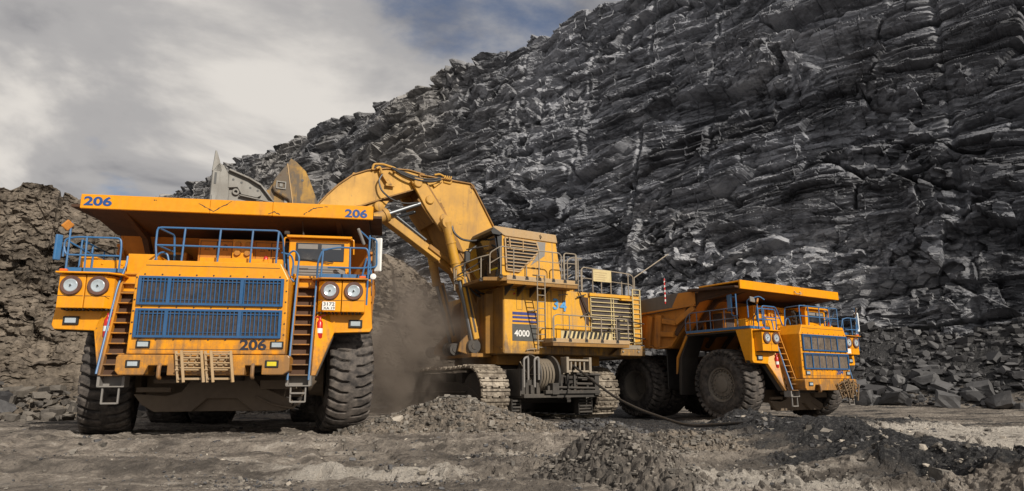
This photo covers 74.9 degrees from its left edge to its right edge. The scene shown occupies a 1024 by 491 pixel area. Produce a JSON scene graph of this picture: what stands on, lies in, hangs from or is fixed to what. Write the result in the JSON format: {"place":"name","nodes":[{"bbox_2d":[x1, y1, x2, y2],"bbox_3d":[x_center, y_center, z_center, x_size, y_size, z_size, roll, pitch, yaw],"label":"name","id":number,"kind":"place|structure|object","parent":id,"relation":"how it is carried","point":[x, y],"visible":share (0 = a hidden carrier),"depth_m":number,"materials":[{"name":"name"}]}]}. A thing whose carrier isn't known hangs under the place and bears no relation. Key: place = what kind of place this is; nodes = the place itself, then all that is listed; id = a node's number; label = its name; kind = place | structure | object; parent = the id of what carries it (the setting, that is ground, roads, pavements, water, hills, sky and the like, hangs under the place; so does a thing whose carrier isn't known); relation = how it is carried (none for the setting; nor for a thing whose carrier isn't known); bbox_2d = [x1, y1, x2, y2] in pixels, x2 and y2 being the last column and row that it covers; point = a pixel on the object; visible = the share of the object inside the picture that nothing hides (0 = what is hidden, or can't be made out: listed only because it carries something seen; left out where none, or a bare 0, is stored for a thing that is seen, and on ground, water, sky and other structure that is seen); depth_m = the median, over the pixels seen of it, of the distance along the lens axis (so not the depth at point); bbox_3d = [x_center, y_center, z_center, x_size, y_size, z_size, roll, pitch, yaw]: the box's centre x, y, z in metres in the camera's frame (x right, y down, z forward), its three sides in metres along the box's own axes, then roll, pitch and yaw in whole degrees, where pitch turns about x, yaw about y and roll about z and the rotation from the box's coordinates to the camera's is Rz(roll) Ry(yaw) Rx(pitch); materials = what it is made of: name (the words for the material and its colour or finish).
{"place":"outdoors","nodes":[
{"label":"outdoors","id":0,"kind":"place"},
{"bbox_2d":[0,182,466,417],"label":"spoil bank","id":1,"kind":"structure","parent":0,"point":[407,331],"depth_m":33.55,"materials":[{"name":"grey stone"}]},
{"bbox_2d":[0,373,429,421],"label":"bank rubble","id":2,"kind":"object","parent":1,"relation":"on","point":[53,410],"visible":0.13,"depth_m":26.99,"materials":[{"name":"stone"}]},
{"bbox_2d":[0,0,627,198],"label":"sky","id":3,"kind":"structure","parent":0,"point":[100,97],"materials":[{"name":"grey"}]},
{"bbox_2d":[0,322,1023,490],"bbox_3d":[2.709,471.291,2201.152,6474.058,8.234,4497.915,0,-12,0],"label":"ground","id":4,"kind":"structure","parent":0,"point":[1001,469],"depth_m":10.49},
{"bbox_2d":[0,390,12,401],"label":"boulder","id":5,"kind":"object","parent":4,"relation":"on","point":[6,395],"visible":0.77,"depth_m":26.29,"materials":[{"name":"stone"}]},
{"bbox_2d":[0,399,16,412],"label":"boulder","id":6,"kind":"object","parent":4,"relation":"on","point":[5,406],"visible":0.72,"depth_m":25.60,"materials":[{"name":"stone"}]},
{"bbox_2d":[52,194,382,434],"bbox_3d":[-8.065,2.642,21.008,7.721,5.985,12.049,2,-12,-11],"label":"haul truck","id":7,"kind":"object","parent":4,"relation":"on","point":[184,310],"visible":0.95,"depth_m":16.53,"materials":[{"name":"metal"}]},
{"bbox_2d":[327,418,418,435],"bbox_3d":[-3.522,4.898,17.669,3.240,0.671,2.430,2,-12,-11],"label":"rubble heap","id":8,"kind":"object","parent":4,"relation":"on","point":[378,426],"visible":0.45,"depth_m":17.30,"materials":[{"name":"grey gravel"}]},
{"bbox_2d":[386,415,403,422],"bbox_3d":[-3.292,4.911,18.581,0.602,0.297,0.529,-20,-15,24],"label":"boulder","id":9,"kind":"object","parent":4,"relation":"on","point":[399,418],"visible":0.39,"depth_m":18.38,"materials":[{"name":"stone"}]},
{"bbox_2d":[209,151,667,417],"bbox_3d":[-3.067,2.483,31.421,21.332,11.151,9.434,6,-14,-28],"label":"mining excavator","id":10,"kind":"object","parent":4,"relation":"on","point":[526,327],"visible":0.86,"depth_m":29.58,"materials":[{"name":"metal"}]},
{"bbox_2d":[572,364,778,426],"bbox_3d":[4.515,4.776,22.222,1.383,2.143,13.780,4,-13,-21],"label":"power cable","id":11,"kind":"object","parent":10,"relation":"hanging from","point":[666,418],"visible":0.74,"depth_m":21.12,"materials":[{"name":"black rubber"}]},
{"bbox_2d":[367,394,569,432],"bbox_3d":[-1.521,5.051,18.963,7.830,1.633,4.590,0,-12,-3],"label":"rubble heap","id":12,"kind":"object","parent":4,"relation":"on","point":[459,413],"visible":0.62,"depth_m":18.16,"materials":[{"name":"grey gravel"}]},
{"bbox_2d":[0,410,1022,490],"bbox_3d":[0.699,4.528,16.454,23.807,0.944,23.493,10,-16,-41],"label":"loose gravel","id":13,"kind":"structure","parent":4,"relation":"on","point":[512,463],"depth_m":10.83,"materials":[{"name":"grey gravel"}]},
{"bbox_2d":[0,420,1023,490],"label":"grey fines","id":14,"kind":"object","parent":4,"relation":"on","point":[422,481],"visible":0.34,"depth_m":7.68,"materials":[{"name":"stone"}]},
{"bbox_2d":[553,418,651,433],"bbox_3d":[2.380,5.205,18.619,4.590,0.789,2.430,-2,-12,6],"label":"rubble heap","id":15,"kind":"object","parent":4,"relation":"on","point":[587,425],"visible":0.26,"depth_m":18.35,"materials":[{"name":"gravel"}]},
{"bbox_2d":[528,421,713,490],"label":"rubble heap","id":16,"kind":"object","parent":4,"relation":"on","point":[611,456],"visible":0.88,"depth_m":7.65,"materials":[{"name":"grey gravel"}]},
{"bbox_2d":[641,429,762,453],"bbox_3d":[2.921,3.583,11.705,4.050,0.666,2.700,5,-13,-22],"label":"rubble heap","id":17,"kind":"object","parent":4,"relation":"on","point":[684,442],"visible":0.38,"depth_m":11.80,"materials":[{"name":"grey gravel"}]},
{"bbox_2d":[615,279,860,418],"bbox_3d":[10.108,5.106,32.757,7.721,6.388,12.048,8,-15,-33],"label":"haul truck","id":18,"kind":"object","parent":4,"relation":"on","point":[793,347],"visible":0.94,"depth_m":29.35,"materials":[{"name":"metal"}]},
{"bbox_2d":[784,478,800,485],"bbox_3d":[2.909,2.466,6.930,0.157,0.097,0.142,-4,-16,13],"label":"boulder","id":19,"kind":"object","parent":4,"relation":"on","point":[795,481],"visible":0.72,"depth_m":6.90,"materials":[{"name":"grey stone"}]},
{"bbox_2d":[592,314,1023,408],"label":"wall scree","id":20,"kind":"object","parent":4,"relation":"on","point":[941,337],"depth_m":48.42,"materials":[{"name":"stone"}]},
{"bbox_2d":[820,427,832,431],"bbox_3d":[5.213,3.127,11.088,0.169,0.148,0.200,-2,2,-35],"label":"boulder","id":21,"kind":"object","parent":4,"relation":"on","point":[823,429],"visible":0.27,"depth_m":11.09,"materials":[{"name":"grey stone"}]},
{"bbox_2d":[854,389,873,405],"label":"boulder","id":22,"kind":"object","parent":4,"relation":"on","point":[865,397],"visible":0.59,"depth_m":45.17,"materials":[{"name":"stone"}]},
{"bbox_2d":[862,384,885,395],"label":"boulder","id":23,"kind":"object","parent":4,"relation":"on","point":[879,390],"visible":0.71,"depth_m":46.96,"materials":[{"name":"stone"}]},
{"bbox_2d":[866,394,881,405],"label":"boulder","id":24,"kind":"object","parent":4,"relation":"on","point":[876,399],"visible":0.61,"depth_m":45.00,"materials":[{"name":"stone"}]},
{"bbox_2d":[876,375,891,382],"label":"boulder","id":25,"kind":"object","parent":4,"relation":"on","point":[883,379],"visible":0.99,"depth_m":48.17,"materials":[{"name":"stone"}]},
{"bbox_2d":[878,391,908,405],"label":"boulder","id":26,"kind":"object","parent":4,"relation":"on","point":[892,397],"visible":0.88,"depth_m":44.12,"materials":[{"name":"stone"}]},
{"bbox_2d":[894,398,911,405],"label":"boulder","id":27,"kind":"object","parent":4,"relation":"on","point":[908,402],"visible":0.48,"depth_m":43.88,"materials":[{"name":"stone"}]},
{"bbox_2d":[911,369,934,377],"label":"boulder","id":28,"kind":"object","parent":4,"relation":"on","point":[917,372],"visible":0.52,"depth_m":47.13,"materials":[{"name":"stone"}]},
{"bbox_2d":[911,373,939,387],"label":"boulder","id":29,"kind":"object","parent":4,"relation":"on","point":[926,379],"visible":0.74,"depth_m":46.15,"materials":[{"name":"stone"}]},
{"bbox_2d":[927,467,951,479],"bbox_3d":[4.624,2.480,7.240,0.154,0.145,0.208,12,-13,-23],"label":"boulder","id":30,"kind":"object","parent":4,"relation":"on","point":[936,473],"visible":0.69,"depth_m":7.20,"materials":[{"name":"grey stone"}]},
{"bbox_2d":[930,379,953,391],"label":"boulder","id":31,"kind":"object","parent":4,"relation":"on","point":[938,384],"visible":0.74,"depth_m":45.21,"materials":[{"name":"stone"}]},
{"bbox_2d":[934,389,960,407],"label":"boulder","id":32,"kind":"object","parent":4,"relation":"on","point":[944,399],"visible":0.88,"depth_m":41.89,"materials":[{"name":"stone"}]},
{"bbox_2d":[960,386,977,396],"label":"boulder","id":33,"kind":"object","parent":4,"relation":"on","point":[969,388],"visible":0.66,"depth_m":43.37,"materials":[{"name":"stone"}]},
{"bbox_2d":[959,390,984,400],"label":"boulder","id":34,"kind":"object","parent":4,"relation":"on","point":[972,395],"visible":0.99,"depth_m":42.71,"materials":[{"name":"stone"}]},
{"bbox_2d":[966,379,994,395],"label":"boulder","id":35,"kind":"object","parent":4,"relation":"on","point":[986,386],"visible":0.57,"depth_m":43.10,"materials":[{"name":"stone"}]},
{"bbox_2d":[984,390,1013,408],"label":"boulder","id":36,"kind":"object","parent":4,"relation":"on","point":[1002,400],"visible":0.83,"depth_m":40.14,"materials":[{"name":"stone"}]},
{"bbox_2d":[1007,370,1023,378],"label":"boulder","id":37,"kind":"object","parent":4,"relation":"on","point":[1016,374],"visible":1,"depth_m":43.38,"materials":[{"name":"stone"}]},
{"bbox_2d":[156,0,1023,345],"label":"quarry wall","id":38,"kind":"structure","parent":0,"point":[864,158],"depth_m":72.92,"materials":[{"name":"grey stone"}]}
]}

